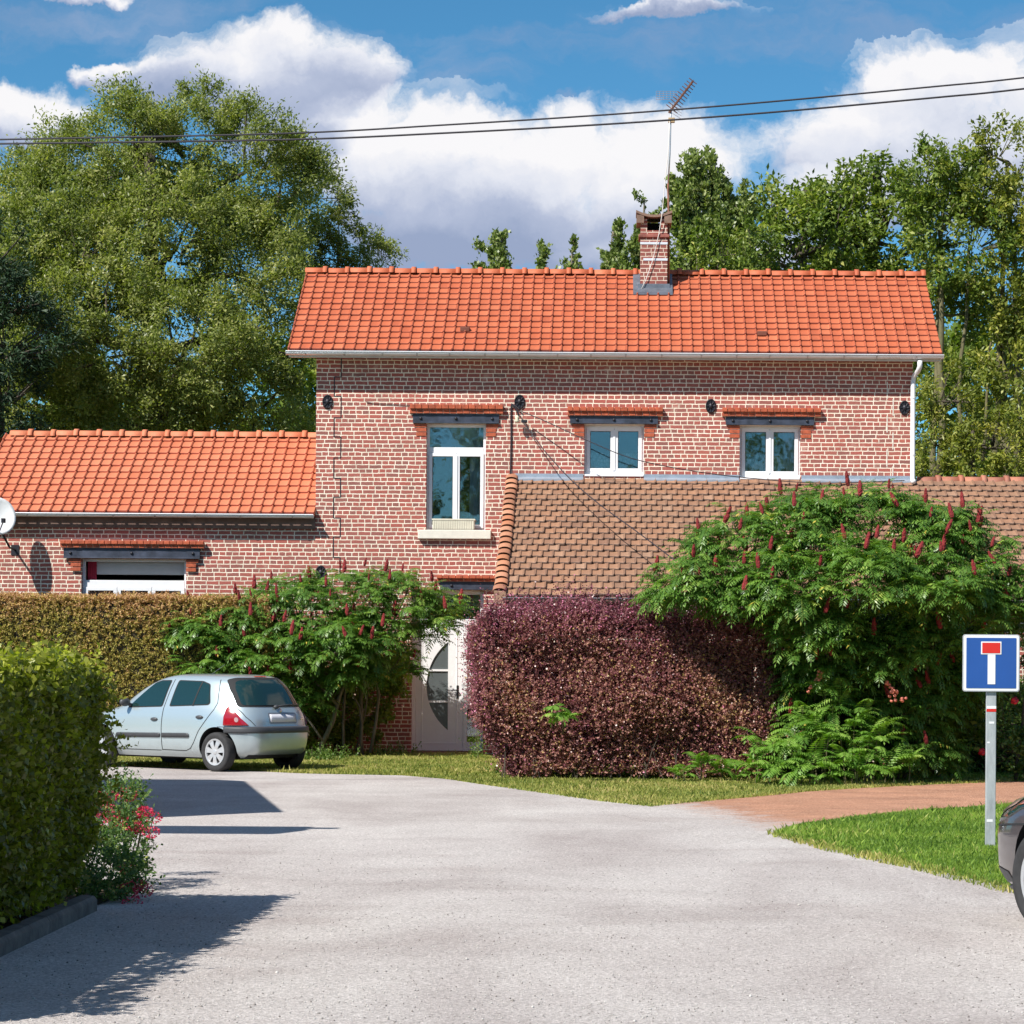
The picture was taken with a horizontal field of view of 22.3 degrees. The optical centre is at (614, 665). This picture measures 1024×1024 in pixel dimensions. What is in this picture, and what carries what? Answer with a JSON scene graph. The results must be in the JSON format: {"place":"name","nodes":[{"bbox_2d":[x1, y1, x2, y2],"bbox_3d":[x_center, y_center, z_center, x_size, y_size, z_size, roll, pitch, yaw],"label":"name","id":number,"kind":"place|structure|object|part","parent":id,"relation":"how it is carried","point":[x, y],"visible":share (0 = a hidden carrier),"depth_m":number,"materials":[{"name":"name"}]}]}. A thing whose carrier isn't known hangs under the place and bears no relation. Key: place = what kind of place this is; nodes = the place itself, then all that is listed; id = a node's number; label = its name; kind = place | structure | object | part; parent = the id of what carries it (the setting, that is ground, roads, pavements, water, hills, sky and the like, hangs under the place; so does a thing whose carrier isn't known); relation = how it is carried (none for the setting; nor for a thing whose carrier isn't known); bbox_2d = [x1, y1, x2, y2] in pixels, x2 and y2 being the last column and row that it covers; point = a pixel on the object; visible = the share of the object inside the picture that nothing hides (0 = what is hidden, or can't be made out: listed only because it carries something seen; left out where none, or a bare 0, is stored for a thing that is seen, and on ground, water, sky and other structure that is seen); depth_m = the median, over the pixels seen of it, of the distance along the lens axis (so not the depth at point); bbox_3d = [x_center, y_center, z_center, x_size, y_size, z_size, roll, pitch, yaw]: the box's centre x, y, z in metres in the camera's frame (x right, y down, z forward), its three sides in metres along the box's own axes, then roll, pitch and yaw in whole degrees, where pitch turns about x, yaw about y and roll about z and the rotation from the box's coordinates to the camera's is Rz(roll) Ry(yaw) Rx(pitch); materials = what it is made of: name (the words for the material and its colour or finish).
{"place":"outdoors","nodes":[
{"label":"outdoors","id":0,"kind":"place"},
{"bbox_2d":[0,766,1023,1023],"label":"road","id":1,"kind":"structure","parent":0,"point":[368,826],"depth_m":15.73,"materials":[{"name":"grey asphalt"}]},
{"bbox_2d":[0,895,96,956],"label":"kerb stone","id":2,"kind":"object","parent":1,"relation":"on","point":[22,933],"visible":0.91,"depth_m":15.00,"materials":[{"name":"concrete"}]},
{"bbox_2d":[0,879,125,929],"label":"flower bed","id":3,"kind":"object","parent":1,"relation":"on","point":[7,923],"depth_m":16.87,"materials":[{"name":"soil"}]},
{"bbox_2d":[0,625,138,928],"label":"clipped hedge","id":4,"kind":"object","parent":3,"relation":"on","point":[53,757],"visible":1,"depth_m":15.02,"materials":[{"name":"green plant"}]},
{"bbox_2d":[67,761,165,903],"bbox_3d":[-3.475,1.178,17.966,0.723,0.959,2.436,0,0,-9],"label":"flowering shrub","id":5,"kind":"object","parent":3,"relation":"on","point":[127,865],"visible":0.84,"depth_m":17.50,"materials":[{"name":"green plant"}]},
{"bbox_2d":[99,664,308,771],"bbox_3d":[-6.329,0.757,38.960,3.802,1.563,1.878,0,0,37],"label":"parked car","id":6,"kind":"object","parent":1,"relation":"on","point":[219,722],"visible":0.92,"depth_m":37.93,"materials":[{"name":"silver metal"}]},
{"bbox_3d":[-6.911,0.417,38.530,0.765,0.387,0.166,0,0,37],"label":"window","id":7,"kind":"part","parent":6,"relation":"part of","materials":[{"name":"teal glass"}]},
{"bbox_3d":[-6.182,0.407,37.979,0.774,0.360,0.156,0,0,37],"label":"window","id":8,"kind":"part","parent":6,"relation":"part of","materials":[{"name":"teal glass"}]},
{"bbox_3d":[-5.074,0.391,38.017,0.367,0.368,1.165,0,0,37],"label":"rear window","id":9,"kind":"part","parent":6,"relation":"part of","materials":[{"name":"teal glass"}]},
{"bbox_2d":[997,797,1023,917],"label":"parked car","id":10,"kind":"object","parent":1,"relation":"on","point":[1010,837],"visible":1,"depth_m":15.83,"materials":[{"name":"grey metal"}]},
{"bbox_2d":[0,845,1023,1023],"bbox_3d":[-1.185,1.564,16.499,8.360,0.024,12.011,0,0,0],"label":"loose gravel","id":11,"kind":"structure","parent":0,"point":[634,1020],"depth_m":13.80,"materials":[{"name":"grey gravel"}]},
{"bbox_2d":[0,88,1023,144],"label":"power cable","id":12,"kind":"object","parent":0,"point":[512,129],"visible":1,"depth_m":29.99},
{"bbox_2d":[0,77,1023,139],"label":"power cable","id":13,"kind":"object","parent":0,"point":[512,120],"visible":1,"depth_m":29.99,"materials":[{"name":"black rubber"}]},
{"bbox_2d":[0,0,1023,477],"label":"sky","id":14,"kind":"structure","parent":0,"point":[347,64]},
{"bbox_2d":[114,750,1023,828],"bbox_3d":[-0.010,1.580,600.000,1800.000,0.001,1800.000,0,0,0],"label":"ground","id":15,"kind":"structure","parent":0,"point":[504,786],"depth_m":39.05,"materials":[{"name":"green plant"}]},
{"bbox_2d":[0,208,90,437],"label":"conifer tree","id":16,"kind":"object","parent":15,"relation":"on","point":[13,278],"visible":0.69,"depth_m":55.71,"materials":[{"name":"green plant"}]},
{"bbox_2d":[1,327,138,431],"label":"background tree","id":17,"kind":"object","parent":15,"relation":"on","point":[64,405],"depth_m":76.94,"materials":[{"name":"green plant"}]},
{"bbox_2d":[30,358,224,429],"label":"background tree","id":18,"kind":"object","parent":15,"relation":"on","point":[114,406],"depth_m":77.04,"materials":[{"name":"green plant"}]},
{"bbox_2d":[0,590,281,711],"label":"thuja hedge","id":19,"kind":"object","parent":15,"relation":"on","point":[122,629],"visible":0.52,"depth_m":43.37,"materials":[{"name":"green plant"}]},
{"bbox_2d":[0,63,347,431],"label":"willow tree","id":20,"kind":"object","parent":15,"relation":"on","point":[107,216],"visible":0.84,"depth_m":59.12,"materials":[{"name":"green plant"}]},
{"bbox_2d":[162,294,315,431],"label":"background tree","id":21,"kind":"object","parent":15,"relation":"on","point":[266,385],"visible":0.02,"depth_m":77.42,"materials":[{"name":"green plant"}]},
{"bbox_2d":[263,333,315,425],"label":"background tree","id":22,"kind":"object","parent":15,"relation":"on","point":[311,377],"visible":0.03,"depth_m":77.34,"materials":[{"name":"green plant"}]},
{"bbox_2d":[152,558,477,754],"bbox_3d":[-5.070,-0.098,44.043,5.550,3.518,2.995,0,0,0],"label":"sumac tree","id":23,"kind":"object","parent":15,"relation":"on","point":[344,630],"visible":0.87,"depth_m":43.54,"materials":[{"name":"green plant"}]},
{"bbox_2d":[308,736,328,754],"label":"sumac sapling","id":24,"kind":"object","parent":15,"relation":"on","point":[313,742],"visible":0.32,"depth_m":44.65,"materials":[{"name":"green plant"}]},
{"bbox_2d":[272,163,410,361],"bbox_3d":[-6.755,-5.430,63.883,3.398,13.935,2.442,0,0,0],"label":"willow tree","id":25,"kind":"object","parent":15,"relation":"on","point":[333,238],"visible":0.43,"depth_m":63.76,"materials":[{"name":"green plant"}]},
{"bbox_2d":[279,615,420,751],"bbox_3d":[-5.165,0.335,45.254,3.577,2.773,1.725,0,0,0],"label":"dark shrub","id":26,"kind":"object","parent":15,"relation":"on","point":[351,733],"visible":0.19,"depth_m":45.07,"materials":[{"name":"green plant"}]},
{"bbox_2d":[305,737,422,760],"bbox_3d":[-4.541,1.377,43.385,1.447,0.347,3.988,0,0,17],"label":"weed","id":27,"kind":"object","parent":15,"relation":"on","point":[325,755],"visible":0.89,"depth_m":43.18,"materials":[{"name":"green plant"}]},
{"bbox_2d":[466,718,489,758],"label":"weed","id":28,"kind":"object","parent":15,"relation":"on","point":[476,752],"visible":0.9,"depth_m":43.06,"materials":[{"name":"green plant"}]},
{"bbox_2d":[468,229,498,268],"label":"poplar tree","id":29,"kind":"object","parent":15,"relation":"on","point":[482,247],"visible":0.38,"depth_m":60.95,"materials":[{"name":"green plant"}]},
{"bbox_2d":[487,228,513,268],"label":"poplar tree","id":30,"kind":"object","parent":15,"relation":"on","point":[501,252],"visible":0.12,"depth_m":59.93,"materials":[{"name":"green plant"}]},
{"bbox_2d":[0,210,1023,763],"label":"brick house","id":31,"kind":"structure","parent":15,"relation":"on","point":[790,378],"depth_m":46.00,"materials":[{"name":"red brick"}]},
{"bbox_2d":[0,498,18,554],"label":"satellite dish","id":32,"kind":"object","parent":31,"relation":"attached to","point":[7,517],"visible":1,"depth_m":45.51,"materials":[{"name":"white metal"}]},
{"bbox_2d":[82,559,185,596],"bbox_3d":[-8.545,-0.820,46.239,1.863,2.156,0.262,0,0,0],"label":"window","id":33,"kind":"structure","parent":31,"relation":"in","point":[96,567],"depth_m":46.13,"materials":[{"name":"white plastic"}]},
{"bbox_2d":[408,591,483,753],"bbox_3d":[-2.970,0.113,45.980,1.344,2.896,0.600,0,0,0],"label":"door","id":34,"kind":"structure","parent":31,"relation":"in","point":[438,722],"depth_m":46.18,"materials":[{"name":"white plastic"}]},
{"bbox_2d":[432,519,475,529],"bbox_3d":[-2.852,-2.505,45.968,0.770,0.194,0.145,0,0,0],"label":"window box","id":35,"kind":"object","parent":31,"relation":"on","point":[453,524],"visible":1,"depth_m":45.91,"materials":[{"name":"beige plastic"}]},
{"bbox_2d":[418,425,490,538],"bbox_3d":[-2.831,-3.268,46.094,1.294,2.044,0.388,0,0,0],"label":"window","id":36,"kind":"structure","parent":31,"relation":"in","point":[442,440],"depth_m":46.13,"materials":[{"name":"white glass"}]},
{"bbox_2d":[510,404,519,473],"bbox_3d":[-1.766,-4.003,45.961,0.186,1.284,0.031,0,0,15],"label":"house wire","id":37,"kind":"object","parent":31,"relation":"attached to","point":[511,434],"visible":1,"depth_m":45.97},
{"bbox_2d":[511,403,526,422],"bbox_3d":[-1.706,-4.473,45.871,0.332,0.349,0.158,0,0,23],"label":"wire bracket","id":38,"kind":"object","parent":31,"relation":"attached to","point":[517,417],"visible":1,"depth_m":45.82,"materials":[{"name":"white metal"}]},
{"bbox_2d":[522,422,673,559],"bbox_3d":[-0.297,-2.976,42.951,0.143,2.683,6.397,0,0,-24],"label":"house wire","id":39,"kind":"object","parent":38,"relation":"attached to","point":[592,498],"visible":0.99,"depth_m":43.28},
{"bbox_2d":[584,425,643,476],"bbox_3d":[-0.004,-3.775,46.134,1.062,0.999,0.308,0,0,0],"label":"window","id":40,"kind":"structure","parent":31,"relation":"in","point":[612,464],"depth_m":46.11,"materials":[{"name":"white plastic"}]},
{"bbox_2d":[641,78,696,288],"bbox_3d":[1.077,-8.801,47.727,1.055,3.890,0.527,0,0,22],"label":"tv aerial","id":41,"kind":"object","parent":31,"relation":"attached to","point":[669,153],"visible":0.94,"depth_m":47.83,"materials":[{"name":"metal"}]},
{"bbox_2d":[521,411,904,482],"bbox_3d":[1.750,-3.853,45.586,6.799,1.256,0.546,0,0,-1],"label":"house wire","id":42,"kind":"object","parent":31,"relation":"attached to","point":[691,470],"visible":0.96,"depth_m":45.60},
{"bbox_2d":[739,426,799,479],"bbox_3d":[2.765,-3.741,46.134,1.085,1.037,0.308,0,0,0],"label":"window","id":43,"kind":"structure","parent":31,"relation":"in","point":[769,465],"depth_m":46.11,"materials":[{"name":"white plastic"}]},
{"bbox_2d":[534,238,552,268],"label":"poplar tree","id":44,"kind":"object","parent":15,"relation":"on","point":[543,252],"visible":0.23,"depth_m":59.93,"materials":[{"name":"green plant"}]},
{"bbox_2d":[555,233,583,268],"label":"poplar tree","id":45,"kind":"object","parent":15,"relation":"on","point":[573,263],"visible":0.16,"depth_m":59.94,"materials":[{"name":"green plant"}]},
{"bbox_2d":[479,763,689,778],"bbox_3d":[-0.444,1.453,36.707,3.326,0.250,0.494,0,0,30],"label":"weed","id":46,"kind":"object","parent":15,"relation":"on","point":[626,774],"visible":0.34,"depth_m":36.41,"materials":[{"name":"green plant"}]},
{"bbox_2d":[596,216,629,269],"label":"poplar tree","id":47,"kind":"object","parent":15,"relation":"on","point":[609,259],"visible":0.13,"depth_m":59.94,"materials":[{"name":"green plant"}]},
{"bbox_2d":[455,574,795,778],"bbox_3d":[0.192,0.173,36.316,4.848,2.868,2.134,0,0,0],"label":"purple hedge","id":48,"kind":"object","parent":15,"relation":"on","point":[674,691],"visible":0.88,"depth_m":35.67,"materials":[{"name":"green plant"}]},
{"bbox_2d":[540,703,580,734],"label":"sumac sapling","id":49,"kind":"object","parent":48,"relation":"on","point":[566,715],"visible":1,"depth_m":34.63,"materials":[{"name":"green plant"}]},
{"bbox_2d":[617,188,665,269],"bbox_3d":[0.655,-4.735,60.036,1.469,12.642,1.671,0,0,0],"label":"poplar tree","id":50,"kind":"object","parent":15,"relation":"on","point":[633,249],"visible":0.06,"depth_m":59.67,"materials":[{"name":"green plant"}]},
{"bbox_2d":[660,144,757,269],"bbox_3d":[2.112,-5.242,60.042,2.742,13.678,2.179,0,0,0],"label":"poplar tree","id":51,"kind":"object","parent":15,"relation":"on","point":[696,190],"visible":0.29,"depth_m":59.63,"materials":[{"name":"green plant"}]},
{"bbox_2d":[664,751,754,780],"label":"sumac sapling","id":52,"kind":"object","parent":15,"relation":"on","point":[698,758],"visible":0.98,"depth_m":35.15,"materials":[{"name":"green plant"}]},
{"bbox_2d":[639,214,786,269],"bbox_3d":[2.117,-4.267,57.932,3.402,11.723,2.180,0,0,0],"label":"leafy shrub","id":53,"kind":"object","parent":15,"relation":"on","point":[742,261],"visible":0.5,"depth_m":57.72,"materials":[{"name":"green plant"}]},
{"bbox_2d":[706,178,758,269],"bbox_3d":[2.745,-4.838,59.903,1.918,12.878,1.940,0,0,0],"label":"poplar tree","id":54,"kind":"object","parent":15,"relation":"on","point":[745,204],"visible":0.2,"depth_m":59.62,"materials":[{"name":"green plant"}]},
{"bbox_2d":[747,157,879,270],"bbox_3d":[4.408,-5.338,62.407,3.910,13.941,4.306,0,0,-21],"label":"broadleaf tree","id":55,"kind":"object","parent":15,"relation":"on","point":[807,209],"visible":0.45,"depth_m":62.00,"materials":[{"name":"green plant"}]},
{"bbox_2d":[624,471,1023,780],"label":"sumac tree","id":56,"kind":"object","parent":15,"relation":"on","point":[917,632],"visible":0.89,"depth_m":35.04,"materials":[{"name":"green plant"}]},
{"bbox_2d":[726,673,932,785],"bbox_3d":[2.911,0.886,34.684,2.837,1.618,1.555,0,0,0],"label":"sumac sapling","id":57,"kind":"object","parent":15,"relation":"on","point":[773,768],"visible":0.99,"depth_m":34.64,"materials":[{"name":"green plant"}]},
{"bbox_2d":[807,670,907,716],"bbox_3d":[3.426,0.838,37.167,1.359,1.561,4.643,0,0,4],"label":"flowering shrub","id":58,"kind":"object","parent":15,"relation":"on","point":[888,684],"visible":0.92,"depth_m":34.92,"materials":[{"name":"red plant"}]},
{"bbox_2d":[757,585,994,778],"bbox_3d":[3.680,0.408,36.825,3.919,3.315,2.125,0,0,0],"label":"dark shrub","id":59,"kind":"object","parent":15,"relation":"on","point":[976,723],"visible":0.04,"depth_m":36.77,"materials":[{"name":"green plant"}]},
{"bbox_2d":[807,144,958,322],"bbox_3d":[6.383,-5.520,63.038,3.578,14.308,2.769,0,0,30],"label":"broadleaf tree","id":60,"kind":"object","parent":15,"relation":"on","point":[878,207],"visible":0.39,"depth_m":62.51,"materials":[{"name":"green plant"}]},
{"bbox_2d":[766,829,1013,892],"bbox_3d":[2.201,1.555,20.982,0.361,0.079,7.386,0,0,-14],"label":"dry grass edge","id":61,"kind":"object","parent":15,"relation":"on","point":[869,854],"visible":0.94,"depth_m":20.72,"materials":[{"name":"plant"}]},
{"bbox_2d":[883,130,1023,476],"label":"tall broadleaf tree","id":62,"kind":"object","parent":15,"relation":"on","point":[952,289],"visible":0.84,"depth_m":59.80,"materials":[{"name":"green plant"}]},
{"bbox_2d":[919,756,1000,773],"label":"weed","id":63,"kind":"object","parent":15,"relation":"on","point":[969,770],"visible":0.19,"depth_m":38.22,"materials":[{"name":"green plant"}]},
{"bbox_2d":[913,307,1023,479],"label":"background tree","id":64,"kind":"object","parent":15,"relation":"on","point":[957,335],"visible":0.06,"depth_m":77.50,"materials":[{"name":"green plant"}]},
{"bbox_2d":[915,353,1023,479],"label":"bushy tree","id":65,"kind":"object","parent":15,"relation":"on","point":[972,450],"visible":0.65,"depth_m":54.60,"materials":[{"name":"green plant"}]},
{"bbox_2d":[915,269,1023,475],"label":"background tree","id":66,"kind":"object","parent":15,"relation":"on","point":[952,416],"visible":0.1,"depth_m":77.26,"materials":[{"name":"green plant"}]},
{"bbox_2d":[932,109,1023,476],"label":"tall broadleaf tree","id":67,"kind":"object","parent":15,"relation":"on","point":[998,377],"visible":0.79,"depth_m":59.72,"materials":[{"name":"green plant"}]},
{"bbox_2d":[948,676,1023,772],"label":"garden hedge","id":68,"kind":"object","parent":15,"relation":"on","point":[977,759],"visible":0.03,"depth_m":38.73,"materials":[{"name":"green plant"}]},
{"bbox_2d":[962,634,1019,844],"bbox_3d":[3.309,0.689,22.814,0.500,1.926,0.085,0,0,0],"label":"road sign","id":69,"kind":"object","parent":15,"relation":"on","point":[990,665],"visible":0.94,"depth_m":22.78,"materials":[{"name":"blue metal"}]},
{"bbox_2d":[975,654,1023,780],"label":"rose bush","id":70,"kind":"object","parent":15,"relation":"on","point":[1017,733],"visible":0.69,"depth_m":36.06,"materials":[{"name":"green plant"}]},
{"bbox_2d":[599,781,1023,843],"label":"path","id":71,"kind":"structure","parent":0,"point":[726,821],"depth_m":29.12,"materials":[{"name":"red stone"}]},
{"bbox_2d":[771,800,1011,885],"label":"lawn grass","id":72,"kind":"structure","parent":0,"point":[931,835],"depth_m":23.93,"materials":[{"name":"green plant"}]},
{"bbox_2d":[896,770,1023,779],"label":"shaded grass","id":73,"kind":"structure","parent":0,"point":[962,773],"depth_m":37.06,"materials":[{"name":"green plant"}]}
]}

